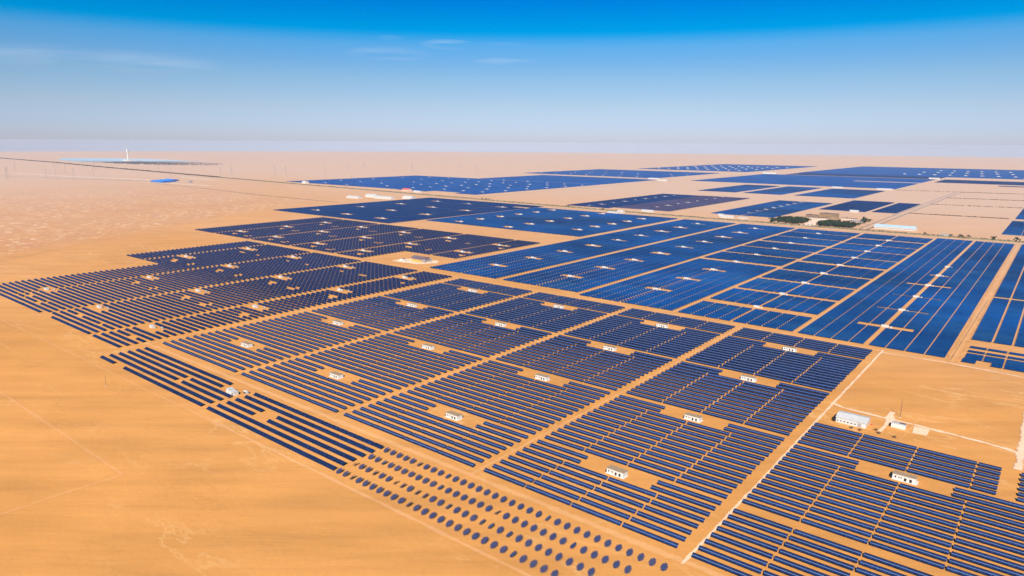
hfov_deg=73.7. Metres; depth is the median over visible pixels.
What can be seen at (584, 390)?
panel table
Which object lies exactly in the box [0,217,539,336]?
short panel field
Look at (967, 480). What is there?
panel table
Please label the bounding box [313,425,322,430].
short panel table
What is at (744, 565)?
panel table
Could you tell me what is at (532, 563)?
tracker
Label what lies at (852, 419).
warehouse
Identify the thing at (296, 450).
short panel table
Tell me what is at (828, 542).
panel table
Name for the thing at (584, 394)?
panel table
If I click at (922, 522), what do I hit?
panel table
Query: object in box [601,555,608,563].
tracker
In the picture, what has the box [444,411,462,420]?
inverter hut
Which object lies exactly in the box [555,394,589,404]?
panel table
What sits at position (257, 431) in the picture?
short panel table
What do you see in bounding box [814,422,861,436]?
panel table
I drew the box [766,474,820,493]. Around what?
panel table
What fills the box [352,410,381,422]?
panel table
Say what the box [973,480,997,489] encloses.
panel table
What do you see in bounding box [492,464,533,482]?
panel table
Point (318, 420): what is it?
short panel table
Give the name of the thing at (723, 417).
panel table
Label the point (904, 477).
inverter hut
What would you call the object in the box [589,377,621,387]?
panel table
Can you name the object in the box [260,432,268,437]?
short panel table
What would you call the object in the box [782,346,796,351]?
inverter hut
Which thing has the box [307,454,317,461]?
short panel table
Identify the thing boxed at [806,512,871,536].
panel table
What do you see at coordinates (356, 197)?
white long hall
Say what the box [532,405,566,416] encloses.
panel table
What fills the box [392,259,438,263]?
site yard
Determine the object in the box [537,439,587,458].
panel table
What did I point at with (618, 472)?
inverter hut
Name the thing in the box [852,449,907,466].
panel table
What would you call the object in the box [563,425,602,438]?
panel table
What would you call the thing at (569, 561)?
tracker
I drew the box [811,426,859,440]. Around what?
panel table
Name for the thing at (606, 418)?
panel table
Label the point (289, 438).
short panel table
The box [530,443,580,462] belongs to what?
panel table
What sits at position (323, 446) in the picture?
short panel table
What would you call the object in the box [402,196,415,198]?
white long hall
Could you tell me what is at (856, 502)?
panel table
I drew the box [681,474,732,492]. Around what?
panel table
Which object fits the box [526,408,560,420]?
panel table
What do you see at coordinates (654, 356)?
panel table
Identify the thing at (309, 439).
short panel table
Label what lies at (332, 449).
short panel table
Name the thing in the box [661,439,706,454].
panel table
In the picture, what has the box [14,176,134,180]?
desert track
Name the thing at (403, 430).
panel table
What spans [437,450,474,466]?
panel table
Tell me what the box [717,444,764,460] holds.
panel table
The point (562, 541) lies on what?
tracker
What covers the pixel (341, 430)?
short panel table
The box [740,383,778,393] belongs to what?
panel table
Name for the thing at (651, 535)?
panel table
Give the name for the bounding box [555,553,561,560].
tracker
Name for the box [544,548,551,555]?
tracker
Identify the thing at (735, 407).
panel table
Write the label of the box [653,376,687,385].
panel table
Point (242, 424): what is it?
short panel table
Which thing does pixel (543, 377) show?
inverter hut
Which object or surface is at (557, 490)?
panel table
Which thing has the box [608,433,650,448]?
panel table
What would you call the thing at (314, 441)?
short panel table
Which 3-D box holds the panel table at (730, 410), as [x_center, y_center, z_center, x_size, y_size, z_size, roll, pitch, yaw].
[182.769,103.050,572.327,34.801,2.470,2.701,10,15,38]
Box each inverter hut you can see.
[240,341,252,347]
[329,371,343,378]
[332,320,343,324]
[406,302,416,306]
[421,343,434,349]
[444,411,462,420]
[468,288,477,291]
[495,321,506,326]
[535,373,550,381]
[553,304,563,308]
[603,345,616,350]
[605,465,628,478]
[656,322,667,327]
[683,412,702,422]
[740,374,756,382]
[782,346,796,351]
[890,470,918,485]
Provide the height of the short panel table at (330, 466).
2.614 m
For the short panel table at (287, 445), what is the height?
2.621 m
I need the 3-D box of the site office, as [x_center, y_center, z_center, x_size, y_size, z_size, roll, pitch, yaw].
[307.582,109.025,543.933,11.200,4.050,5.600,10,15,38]
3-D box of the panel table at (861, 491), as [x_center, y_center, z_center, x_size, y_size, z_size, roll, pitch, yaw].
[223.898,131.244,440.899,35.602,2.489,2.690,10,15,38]
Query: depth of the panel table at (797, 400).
595.38 m
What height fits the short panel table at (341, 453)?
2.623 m
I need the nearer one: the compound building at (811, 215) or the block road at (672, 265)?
the block road at (672, 265)
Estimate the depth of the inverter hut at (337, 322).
840.69 m
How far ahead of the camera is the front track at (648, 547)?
451.95 m
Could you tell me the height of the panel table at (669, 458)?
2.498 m
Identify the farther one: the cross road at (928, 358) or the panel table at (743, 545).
the cross road at (928, 358)
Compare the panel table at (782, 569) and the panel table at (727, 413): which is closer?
the panel table at (782, 569)
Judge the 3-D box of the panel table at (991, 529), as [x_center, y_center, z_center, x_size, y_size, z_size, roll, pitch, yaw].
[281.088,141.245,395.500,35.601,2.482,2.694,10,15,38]
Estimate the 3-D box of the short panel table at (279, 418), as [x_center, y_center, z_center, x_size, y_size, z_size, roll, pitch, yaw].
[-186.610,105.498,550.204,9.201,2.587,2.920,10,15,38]
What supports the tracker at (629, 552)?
on the ground at (186, 493)
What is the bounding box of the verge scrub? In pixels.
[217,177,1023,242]
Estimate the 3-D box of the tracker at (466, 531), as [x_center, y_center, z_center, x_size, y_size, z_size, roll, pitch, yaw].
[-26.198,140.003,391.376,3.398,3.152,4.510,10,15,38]
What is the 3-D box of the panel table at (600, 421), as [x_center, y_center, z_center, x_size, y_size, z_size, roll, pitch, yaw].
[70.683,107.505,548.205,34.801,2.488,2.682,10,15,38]
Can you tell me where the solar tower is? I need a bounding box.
[122,149,133,161]
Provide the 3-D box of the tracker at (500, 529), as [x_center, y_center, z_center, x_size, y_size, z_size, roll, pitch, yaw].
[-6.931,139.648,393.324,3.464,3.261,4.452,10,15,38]
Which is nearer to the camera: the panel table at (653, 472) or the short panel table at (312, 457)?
the panel table at (653, 472)
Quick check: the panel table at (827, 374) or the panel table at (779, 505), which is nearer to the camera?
the panel table at (779, 505)
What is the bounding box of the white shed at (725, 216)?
[720,215,734,217]
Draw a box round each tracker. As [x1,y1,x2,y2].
[429,512,435,518]
[437,516,443,522]
[454,524,460,530]
[463,528,469,534]
[470,514,476,520]
[471,532,478,539]
[481,536,487,543]
[490,541,496,548]
[496,526,503,533]
[500,546,506,552]
[503,512,509,518]
[515,534,521,541]
[517,503,523,509]
[519,555,526,562]
[525,539,531,546]
[529,560,536,567]
[530,524,536,530]
[534,544,541,550]
[539,528,546,535]
[540,564,547,572]
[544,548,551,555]
[549,533,555,539]
[550,570,557,575]
[554,518,560,524]
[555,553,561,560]
[559,537,566,544]
[563,522,570,529]
[565,557,572,565]
[573,526,580,533]
[576,562,583,570]
[580,546,587,553]
[583,531,589,537]
[587,567,594,575]
[591,550,597,558]
[594,535,600,541]
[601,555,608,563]
[604,539,610,546]
[613,560,619,568]
[615,544,621,551]
[624,565,631,573]
[626,548,632,555]
[637,553,644,560]
[649,558,656,565]
[660,563,667,570]
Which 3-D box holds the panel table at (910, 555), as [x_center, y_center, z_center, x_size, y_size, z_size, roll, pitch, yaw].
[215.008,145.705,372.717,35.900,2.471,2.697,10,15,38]
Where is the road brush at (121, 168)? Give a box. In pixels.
[0,157,219,176]
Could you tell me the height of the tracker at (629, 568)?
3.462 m
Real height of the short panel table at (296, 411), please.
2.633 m
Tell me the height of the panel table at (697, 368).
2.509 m
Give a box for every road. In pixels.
[2,158,211,177]
[124,278,456,349]
[182,229,1023,375]
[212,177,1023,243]
[227,292,537,376]
[329,308,630,418]
[411,219,681,268]
[457,166,841,196]
[467,327,741,475]
[490,224,737,281]
[572,228,798,295]
[671,234,861,312]
[681,350,883,563]
[792,239,934,333]
[834,403,1016,452]
[863,191,961,229]
[947,244,1019,362]
[1013,416,1023,470]
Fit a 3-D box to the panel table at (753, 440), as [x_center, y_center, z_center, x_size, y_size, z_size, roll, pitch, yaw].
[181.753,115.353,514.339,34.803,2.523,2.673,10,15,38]
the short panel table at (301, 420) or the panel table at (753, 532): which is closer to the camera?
the panel table at (753, 532)
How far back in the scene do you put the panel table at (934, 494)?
437.35 m
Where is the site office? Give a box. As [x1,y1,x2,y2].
[890,421,906,429]
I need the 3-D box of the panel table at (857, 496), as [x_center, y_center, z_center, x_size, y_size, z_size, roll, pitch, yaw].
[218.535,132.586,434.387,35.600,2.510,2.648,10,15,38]
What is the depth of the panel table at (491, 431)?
524.30 m
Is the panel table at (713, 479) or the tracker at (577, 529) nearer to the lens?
the tracker at (577, 529)
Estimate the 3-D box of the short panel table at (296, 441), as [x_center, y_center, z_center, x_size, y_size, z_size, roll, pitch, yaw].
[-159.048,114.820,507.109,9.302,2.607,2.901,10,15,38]
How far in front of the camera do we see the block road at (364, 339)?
760.95 m
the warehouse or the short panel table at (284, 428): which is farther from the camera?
the warehouse
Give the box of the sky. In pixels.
[0,0,1023,156]
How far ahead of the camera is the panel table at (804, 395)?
608.41 m
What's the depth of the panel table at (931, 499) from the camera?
430.79 m
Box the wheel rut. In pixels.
[950,300,987,359]
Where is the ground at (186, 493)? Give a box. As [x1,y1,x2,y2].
[0,151,1023,575]
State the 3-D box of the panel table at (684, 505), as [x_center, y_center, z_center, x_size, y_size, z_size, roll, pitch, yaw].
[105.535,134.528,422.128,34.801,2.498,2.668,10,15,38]
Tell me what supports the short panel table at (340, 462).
on the ground at (186, 493)
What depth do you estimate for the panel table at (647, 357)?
711.12 m
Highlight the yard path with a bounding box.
[898,417,918,440]
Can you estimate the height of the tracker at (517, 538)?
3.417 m
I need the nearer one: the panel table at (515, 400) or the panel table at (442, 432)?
the panel table at (442, 432)
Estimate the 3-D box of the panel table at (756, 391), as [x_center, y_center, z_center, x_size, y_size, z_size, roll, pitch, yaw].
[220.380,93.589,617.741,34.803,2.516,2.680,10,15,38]
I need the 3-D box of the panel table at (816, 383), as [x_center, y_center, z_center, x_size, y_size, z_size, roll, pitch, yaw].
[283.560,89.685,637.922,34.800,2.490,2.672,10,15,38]
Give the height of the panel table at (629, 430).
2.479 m
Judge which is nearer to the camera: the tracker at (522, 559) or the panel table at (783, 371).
the tracker at (522, 559)
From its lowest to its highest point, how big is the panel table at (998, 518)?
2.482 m
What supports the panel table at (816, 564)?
on the ground at (186, 493)
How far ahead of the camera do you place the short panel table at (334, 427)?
532.96 m
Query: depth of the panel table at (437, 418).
559.74 m
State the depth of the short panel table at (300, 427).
531.45 m
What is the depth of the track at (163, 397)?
660.17 m
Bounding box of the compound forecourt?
[802,220,817,225]
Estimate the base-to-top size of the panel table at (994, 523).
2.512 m
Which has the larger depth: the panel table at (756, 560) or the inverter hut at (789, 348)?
the inverter hut at (789, 348)
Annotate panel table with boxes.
[225,415,233,420]
[232,418,240,424]
[238,421,247,427]
[242,415,250,420]
[249,418,257,424]
[252,428,261,434]
[255,422,264,427]
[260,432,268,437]
[263,425,271,430]
[266,419,274,424]
[267,435,276,441]
[270,428,279,434]
[275,416,284,420]
[275,439,284,445]
[277,432,286,437]
[281,425,289,430]
[283,443,292,448]
[285,435,294,441]
[288,429,296,434]
[290,422,298,427]
[291,415,299,420]
[291,447,300,453]
[293,409,301,414]
[293,439,302,444]
[296,432,304,437]
[298,425,306,430]
[299,418,307,423]
[299,451,308,457]
[300,412,308,417]
[301,443,310,449]
[303,436,312,441]
[305,428,314,434]
[306,421,314,426]
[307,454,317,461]
[308,415,316,420]
[309,447,318,452]
[311,439,320,445]
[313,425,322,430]
[313,432,321,437]
[315,418,323,423]
[316,459,326,465]
[317,450,327,456]
[319,443,328,449]
[320,435,330,441]
[321,428,330,433]
[322,421,331,426]
[325,463,335,469]
[326,454,335,461]
[327,446,337,453]
[329,432,338,437]
[329,439,338,445]
[330,425,339,430]
[335,458,345,465]
[336,450,345,456]
[337,443,346,448]
[338,435,347,440]
[339,428,347,433]
[344,413,372,425]
[344,454,354,460]
[345,446,355,452]
[346,431,356,437]
[346,439,355,444]
[350,381,384,394]
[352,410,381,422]
[354,442,364,448]
[354,450,364,456]
[355,435,364,440]
[358,379,392,391]
[360,407,388,419]
[363,446,373,452]
[364,439,373,444]
[372,424,403,438]
[372,442,382,448]
[381,421,412,434]
[389,417,419,430]
[391,395,427,409]
[397,414,428,427]
[399,393,435,406]
[403,436,437,451]
[404,411,435,423]
[412,408,443,421]
[412,433,446,447]
[420,429,454,443]
[428,426,462,440]
[435,399,466,410]
[436,422,469,436]
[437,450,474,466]
[442,396,472,407]
[443,419,476,432]
[446,446,483,462]
[449,394,479,405]
[453,442,490,458]
[462,438,498,454]
[466,409,499,421]
[469,434,505,449]
[472,406,505,418]
[476,424,520,442]
[476,431,512,445]
[480,403,513,415]
[483,421,527,438]
[484,468,525,486]
[486,400,518,412]
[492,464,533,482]
[493,398,525,409]
[499,395,531,406]
[499,420,535,433]
[499,459,540,476]
[505,392,537,403]
[505,417,541,430]
[508,455,549,472]
[511,390,542,400]
[512,414,548,426]
[515,451,556,468]
[517,387,549,397]
[519,411,554,423]
[522,447,562,463]
[525,484,571,504]
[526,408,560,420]
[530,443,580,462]
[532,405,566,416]
[534,480,579,499]
[537,402,572,414]
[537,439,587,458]
[541,475,586,494]
[543,399,577,410]
[544,435,583,450]
[549,396,583,408]
[549,470,593,489]
[551,431,589,446]
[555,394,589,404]
[556,466,600,484]
[557,428,596,442]
[560,391,594,402]
[563,384,604,396]
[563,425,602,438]
[563,461,607,479]
[566,388,599,399]
[568,381,609,394]
[570,421,607,435]
[571,502,621,525]
[576,418,614,431]
[579,497,629,519]
[581,415,618,428]
[584,380,617,389]
[585,448,627,464]
[586,492,636,513]
[587,412,624,424]
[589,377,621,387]
[591,444,632,460]
[593,409,630,421]
[594,487,643,507]
[596,440,638,456]
[599,406,635,418]
[601,482,650,502]
[603,403,640,415]
[603,437,644,452]
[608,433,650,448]
[608,477,656,496]
[609,400,645,411]
[614,397,660,411]
[614,430,656,444]
[619,395,664,408]
[620,426,660,440]
[622,522,678,547]
[625,423,666,436]
[626,391,661,401]
[628,463,674,480]
[630,353,668,362]
[630,516,686,541]
[631,388,666,398]
[631,420,671,433]
[634,351,672,360]
[634,458,680,475]
[635,385,670,396]
[636,417,676,429]
[636,510,691,534]
[640,383,674,393]
[640,454,686,471]
[641,413,681,426]
[644,381,679,390]
[644,505,698,528]
[646,410,685,422]
[646,450,691,467]
[648,378,683,388]
[650,485,715,510]
[650,499,704,522]
[651,446,696,462]
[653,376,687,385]
[656,494,710,516]
[657,374,691,383]
[657,442,702,458]
[657,480,721,504]
[661,372,694,380]
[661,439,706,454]
[663,400,701,411]
[667,397,704,408]
[667,435,711,450]
[671,395,709,405]
[672,431,715,446]
[676,392,713,403]
[676,478,727,498]
[677,363,718,373]
[677,428,720,442]
[680,389,717,400]
[681,361,722,371]
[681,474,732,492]
[682,425,725,438]
[684,387,720,397]
[686,469,737,487]
[687,421,729,435]
[688,384,724,395]
[691,552,752,575]
[692,382,728,392]
[692,465,742,483]
[696,380,731,389]
[697,460,746,478]
[698,545,761,573]
[700,377,735,387]
[702,410,743,423]
[702,456,751,473]
[704,375,739,384]
[704,538,767,565]
[706,407,747,420]
[707,373,742,382]
[707,452,755,469]
[710,404,750,416]
[711,532,772,558]
[712,448,760,464]
[714,402,754,413]
[716,526,778,551]
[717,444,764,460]
[718,399,758,410]
[721,441,769,456]
[722,396,761,407]
[722,520,782,544]
[723,427,780,444]
[725,393,765,404]
[726,437,773,452]
[728,423,784,440]
[728,514,787,538]
[729,391,768,401]
[730,433,776,448]
[733,388,771,399]
[733,508,792,531]
[736,386,775,396]
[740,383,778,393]
[742,499,800,520]
[744,381,781,391]
[745,421,789,434]
[747,493,804,514]
[748,418,792,431]
[752,415,795,427]
[752,488,808,509]
[755,373,791,382]
[756,412,799,424]
[757,483,812,503]
[758,371,795,379]
[760,409,802,421]
[761,368,797,377]
[761,478,816,498]
[763,406,805,418]
[763,570,778,575]
[764,366,799,375]
[766,403,808,414]
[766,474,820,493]
[767,364,803,373]
[768,563,803,575]
[769,400,811,411]
[770,362,805,370]
[770,469,824,487]
[773,397,814,408]
[774,465,827,483]
[774,555,829,575]
[776,385,826,397]
[776,395,817,405]
[778,460,831,478]
[779,382,828,395]
[779,549,849,575]
[780,392,820,403]
[782,456,834,473]
[783,390,823,400]
[784,542,854,570]
[786,452,838,468]
[789,535,857,562]
[790,448,855,468]
[793,381,832,390]
[794,444,858,464]
[794,529,861,555]
[796,379,835,388]
[798,440,848,455]
[799,376,837,385]
[801,374,839,383]
[801,436,850,451]
[801,518,867,543]
[804,372,842,381]
[805,432,853,447]
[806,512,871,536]
[807,370,844,378]
[808,429,856,443]
[809,367,846,376]
[810,506,874,530]
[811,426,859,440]
[812,365,849,374]
[814,363,851,371]
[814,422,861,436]
[814,501,878,524]
[815,354,859,363]
[817,352,861,361]
[817,361,853,369]
[818,496,881,517]
[819,359,855,367]
[821,357,857,365]
[822,491,883,512]
[826,485,887,506]
[829,480,889,500]
[833,476,892,495]
[836,471,895,490]
[839,467,897,485]
[850,453,905,470]
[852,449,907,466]
[855,445,910,461]
[855,567,881,575]
[858,441,912,457]
[859,560,906,575]
[861,438,914,453]
[863,434,916,449]
[863,552,932,575]
[869,540,944,568]
[873,534,946,561]
[876,527,949,554]
[879,521,951,547]
[883,515,953,540]
[886,510,955,533]
[888,504,957,527]
[891,499,959,521]
[894,493,960,515]
[897,488,962,509]
[899,483,964,504]
[907,468,969,487]
[910,464,971,482]
[912,460,972,477]
[914,455,973,473]
[916,451,975,468]
[918,448,976,464]
[947,566,977,575]
[949,558,1003,575]
[951,551,1023,575]
[952,492,1023,514]
[953,544,1023,570]
[954,487,1023,508]
[955,538,1023,562]
[957,531,1023,554]
[959,525,1023,547]
[961,519,1023,540]
[963,513,1023,533]
[965,507,1023,527]
[966,502,1023,520]
[971,485,996,494]
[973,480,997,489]
[974,475,998,484]
[976,471,999,479]
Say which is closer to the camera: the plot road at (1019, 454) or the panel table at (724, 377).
the plot road at (1019, 454)
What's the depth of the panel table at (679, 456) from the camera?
490.40 m
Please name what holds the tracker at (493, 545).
on the ground at (186, 493)
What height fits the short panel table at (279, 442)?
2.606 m
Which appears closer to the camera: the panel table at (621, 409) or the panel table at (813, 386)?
the panel table at (621, 409)
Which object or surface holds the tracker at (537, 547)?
on the ground at (186, 493)
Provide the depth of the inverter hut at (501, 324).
838.10 m
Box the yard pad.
[912,426,928,435]
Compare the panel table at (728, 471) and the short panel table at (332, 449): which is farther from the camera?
the short panel table at (332, 449)
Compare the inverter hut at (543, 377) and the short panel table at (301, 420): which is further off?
the inverter hut at (543, 377)
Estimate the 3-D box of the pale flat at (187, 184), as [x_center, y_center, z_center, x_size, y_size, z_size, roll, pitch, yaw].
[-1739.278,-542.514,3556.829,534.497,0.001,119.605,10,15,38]
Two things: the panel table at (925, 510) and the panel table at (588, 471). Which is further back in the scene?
the panel table at (588, 471)
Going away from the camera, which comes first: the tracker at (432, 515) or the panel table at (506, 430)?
the tracker at (432, 515)
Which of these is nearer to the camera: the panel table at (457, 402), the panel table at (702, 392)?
the panel table at (457, 402)
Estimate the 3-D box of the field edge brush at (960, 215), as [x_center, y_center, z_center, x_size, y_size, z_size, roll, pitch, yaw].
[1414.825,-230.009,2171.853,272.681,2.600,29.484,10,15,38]
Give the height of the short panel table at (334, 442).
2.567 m
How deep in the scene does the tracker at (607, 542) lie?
380.82 m
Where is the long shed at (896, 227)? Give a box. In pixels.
[874,224,917,230]
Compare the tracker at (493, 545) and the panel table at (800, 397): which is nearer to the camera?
the tracker at (493, 545)
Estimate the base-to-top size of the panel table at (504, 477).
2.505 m
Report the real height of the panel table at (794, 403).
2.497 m
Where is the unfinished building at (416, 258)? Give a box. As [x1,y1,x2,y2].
[411,255,431,261]
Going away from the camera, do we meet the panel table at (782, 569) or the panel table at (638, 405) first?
the panel table at (782, 569)
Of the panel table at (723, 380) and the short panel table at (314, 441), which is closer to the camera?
the short panel table at (314, 441)
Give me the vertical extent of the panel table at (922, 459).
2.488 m
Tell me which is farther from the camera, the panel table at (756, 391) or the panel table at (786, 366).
the panel table at (786, 366)
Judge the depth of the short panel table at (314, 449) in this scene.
494.48 m
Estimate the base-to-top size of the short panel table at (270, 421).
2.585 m
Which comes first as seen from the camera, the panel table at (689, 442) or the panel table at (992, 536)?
the panel table at (992, 536)
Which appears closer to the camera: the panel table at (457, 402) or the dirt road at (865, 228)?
the panel table at (457, 402)
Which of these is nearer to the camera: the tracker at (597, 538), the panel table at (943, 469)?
the tracker at (597, 538)
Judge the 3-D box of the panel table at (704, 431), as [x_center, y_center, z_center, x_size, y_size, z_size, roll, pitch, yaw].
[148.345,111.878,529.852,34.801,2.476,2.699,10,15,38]
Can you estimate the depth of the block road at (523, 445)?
565.83 m
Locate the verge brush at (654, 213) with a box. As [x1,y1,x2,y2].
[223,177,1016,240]
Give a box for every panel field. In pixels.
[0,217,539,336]
[162,164,1023,474]
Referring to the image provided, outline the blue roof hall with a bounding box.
[150,180,169,182]
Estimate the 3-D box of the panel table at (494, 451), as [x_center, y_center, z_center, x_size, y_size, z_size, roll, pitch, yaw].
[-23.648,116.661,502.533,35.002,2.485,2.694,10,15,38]
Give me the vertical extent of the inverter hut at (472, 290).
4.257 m
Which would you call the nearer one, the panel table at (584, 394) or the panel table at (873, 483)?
the panel table at (873, 483)
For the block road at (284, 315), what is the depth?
871.21 m
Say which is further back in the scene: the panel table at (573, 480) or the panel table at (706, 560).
the panel table at (573, 480)
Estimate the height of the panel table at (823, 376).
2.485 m
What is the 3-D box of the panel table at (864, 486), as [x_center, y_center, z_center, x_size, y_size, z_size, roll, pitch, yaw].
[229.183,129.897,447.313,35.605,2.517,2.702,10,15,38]
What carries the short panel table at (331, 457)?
on the ground at (186, 493)
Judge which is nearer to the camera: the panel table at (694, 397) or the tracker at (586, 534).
the tracker at (586, 534)
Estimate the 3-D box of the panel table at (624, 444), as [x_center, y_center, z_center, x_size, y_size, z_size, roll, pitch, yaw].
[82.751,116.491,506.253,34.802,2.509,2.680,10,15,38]
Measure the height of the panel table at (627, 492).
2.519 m
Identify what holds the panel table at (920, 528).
on the ground at (186, 493)
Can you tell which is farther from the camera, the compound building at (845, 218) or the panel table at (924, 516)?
the compound building at (845, 218)
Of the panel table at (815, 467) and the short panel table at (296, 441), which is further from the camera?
the short panel table at (296, 441)
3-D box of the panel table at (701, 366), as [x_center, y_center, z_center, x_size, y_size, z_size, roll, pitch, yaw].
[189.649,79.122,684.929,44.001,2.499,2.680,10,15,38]
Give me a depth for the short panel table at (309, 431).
525.54 m
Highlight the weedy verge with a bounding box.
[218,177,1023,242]
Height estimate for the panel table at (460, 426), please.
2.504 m
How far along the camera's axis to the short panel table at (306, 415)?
557.82 m
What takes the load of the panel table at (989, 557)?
on the ground at (186, 493)
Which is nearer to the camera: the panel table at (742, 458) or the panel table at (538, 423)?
the panel table at (742, 458)
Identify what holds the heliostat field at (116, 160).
on the ground at (186, 493)
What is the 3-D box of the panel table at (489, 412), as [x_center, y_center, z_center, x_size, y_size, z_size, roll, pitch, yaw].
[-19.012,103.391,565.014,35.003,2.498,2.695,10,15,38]
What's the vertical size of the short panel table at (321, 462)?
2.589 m
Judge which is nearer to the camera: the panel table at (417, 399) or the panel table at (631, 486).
the panel table at (631, 486)
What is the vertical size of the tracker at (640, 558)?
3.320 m
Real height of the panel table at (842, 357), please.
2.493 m
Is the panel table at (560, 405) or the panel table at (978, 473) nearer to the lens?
the panel table at (978, 473)
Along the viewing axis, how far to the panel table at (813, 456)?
485.54 m
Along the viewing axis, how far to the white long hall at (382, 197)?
2697.61 m
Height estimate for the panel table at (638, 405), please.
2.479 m
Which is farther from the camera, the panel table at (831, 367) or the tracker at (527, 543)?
the panel table at (831, 367)
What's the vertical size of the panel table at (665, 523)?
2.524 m
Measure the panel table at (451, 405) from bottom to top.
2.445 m
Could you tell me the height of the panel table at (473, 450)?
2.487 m
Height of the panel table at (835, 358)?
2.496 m
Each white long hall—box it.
[346,195,362,198]
[365,194,379,197]
[374,196,395,198]
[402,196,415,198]
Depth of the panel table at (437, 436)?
517.76 m
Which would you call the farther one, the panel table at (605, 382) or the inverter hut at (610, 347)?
the inverter hut at (610, 347)
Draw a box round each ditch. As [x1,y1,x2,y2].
[858,191,958,228]
[866,191,963,229]
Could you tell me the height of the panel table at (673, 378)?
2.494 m
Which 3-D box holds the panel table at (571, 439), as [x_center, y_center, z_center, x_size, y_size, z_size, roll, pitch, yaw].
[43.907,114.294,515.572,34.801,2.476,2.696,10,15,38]
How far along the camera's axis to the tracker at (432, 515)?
408.18 m
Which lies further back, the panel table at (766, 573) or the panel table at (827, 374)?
the panel table at (827, 374)
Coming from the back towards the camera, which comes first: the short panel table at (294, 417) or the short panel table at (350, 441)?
the short panel table at (294, 417)
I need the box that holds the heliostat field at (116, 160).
[59,158,223,164]
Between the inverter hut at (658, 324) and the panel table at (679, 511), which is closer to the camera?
the panel table at (679, 511)
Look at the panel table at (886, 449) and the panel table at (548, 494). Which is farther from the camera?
the panel table at (886, 449)
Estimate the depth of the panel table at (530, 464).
474.71 m
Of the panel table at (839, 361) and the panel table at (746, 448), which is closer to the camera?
the panel table at (746, 448)
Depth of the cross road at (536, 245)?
1481.46 m
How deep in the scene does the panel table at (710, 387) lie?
626.62 m
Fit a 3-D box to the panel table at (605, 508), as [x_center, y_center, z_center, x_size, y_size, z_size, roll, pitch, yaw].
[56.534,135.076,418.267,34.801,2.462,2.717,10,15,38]
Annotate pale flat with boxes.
[20,173,149,179]
[153,182,212,185]
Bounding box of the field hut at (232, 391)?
[226,387,238,395]
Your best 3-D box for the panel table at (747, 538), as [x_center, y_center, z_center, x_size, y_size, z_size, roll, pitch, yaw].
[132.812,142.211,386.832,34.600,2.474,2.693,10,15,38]
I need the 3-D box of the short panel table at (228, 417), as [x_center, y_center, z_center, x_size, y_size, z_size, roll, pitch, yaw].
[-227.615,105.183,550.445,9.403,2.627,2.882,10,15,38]
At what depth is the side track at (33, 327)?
818.41 m
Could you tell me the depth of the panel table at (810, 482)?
456.24 m
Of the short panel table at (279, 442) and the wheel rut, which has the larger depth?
the wheel rut
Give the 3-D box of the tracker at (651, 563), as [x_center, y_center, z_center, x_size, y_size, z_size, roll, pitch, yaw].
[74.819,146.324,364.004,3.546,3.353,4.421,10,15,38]
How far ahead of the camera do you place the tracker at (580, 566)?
359.49 m
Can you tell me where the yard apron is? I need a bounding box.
[878,411,894,431]
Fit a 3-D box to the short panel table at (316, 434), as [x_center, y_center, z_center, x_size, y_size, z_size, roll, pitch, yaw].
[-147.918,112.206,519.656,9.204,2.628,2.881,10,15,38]
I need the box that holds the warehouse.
[832,411,870,428]
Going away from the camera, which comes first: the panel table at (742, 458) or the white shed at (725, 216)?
the panel table at (742, 458)
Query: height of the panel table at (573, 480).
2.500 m
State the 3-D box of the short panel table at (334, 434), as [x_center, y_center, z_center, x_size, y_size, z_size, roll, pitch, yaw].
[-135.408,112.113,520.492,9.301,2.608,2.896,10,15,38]
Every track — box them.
[0,319,214,421]
[0,391,123,514]
[1,317,71,335]
[2,210,244,260]
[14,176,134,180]
[138,340,726,575]
[154,183,330,201]
[213,422,531,575]
[468,171,647,178]
[881,352,1019,376]
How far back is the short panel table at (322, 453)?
488.34 m
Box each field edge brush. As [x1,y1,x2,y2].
[911,213,1008,218]
[959,198,1023,200]
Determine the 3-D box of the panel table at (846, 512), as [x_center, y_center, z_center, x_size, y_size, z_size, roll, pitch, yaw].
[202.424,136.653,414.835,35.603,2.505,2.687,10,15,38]
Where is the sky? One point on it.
(791, 77)
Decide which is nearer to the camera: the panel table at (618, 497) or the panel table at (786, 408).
the panel table at (618, 497)
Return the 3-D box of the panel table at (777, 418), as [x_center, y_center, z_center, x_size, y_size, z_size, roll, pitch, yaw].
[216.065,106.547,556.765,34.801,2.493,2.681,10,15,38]
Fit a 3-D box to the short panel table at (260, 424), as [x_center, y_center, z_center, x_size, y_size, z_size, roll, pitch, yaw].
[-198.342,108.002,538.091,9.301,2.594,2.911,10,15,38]
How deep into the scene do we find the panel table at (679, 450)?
496.92 m
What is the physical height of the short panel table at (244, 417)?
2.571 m
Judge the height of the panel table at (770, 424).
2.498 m
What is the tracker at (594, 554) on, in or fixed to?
on the ground at (186, 493)
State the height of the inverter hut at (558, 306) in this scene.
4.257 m
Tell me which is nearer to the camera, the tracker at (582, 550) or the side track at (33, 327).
the tracker at (582, 550)
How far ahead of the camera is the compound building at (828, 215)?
2083.44 m
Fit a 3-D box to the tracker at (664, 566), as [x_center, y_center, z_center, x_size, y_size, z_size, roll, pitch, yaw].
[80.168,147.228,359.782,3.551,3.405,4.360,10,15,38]
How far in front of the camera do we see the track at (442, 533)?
417.98 m
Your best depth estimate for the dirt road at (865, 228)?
2273.04 m
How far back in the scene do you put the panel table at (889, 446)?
506.85 m
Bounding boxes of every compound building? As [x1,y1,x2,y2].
[806,214,818,216]
[808,217,828,220]
[819,212,838,217]
[841,217,857,219]

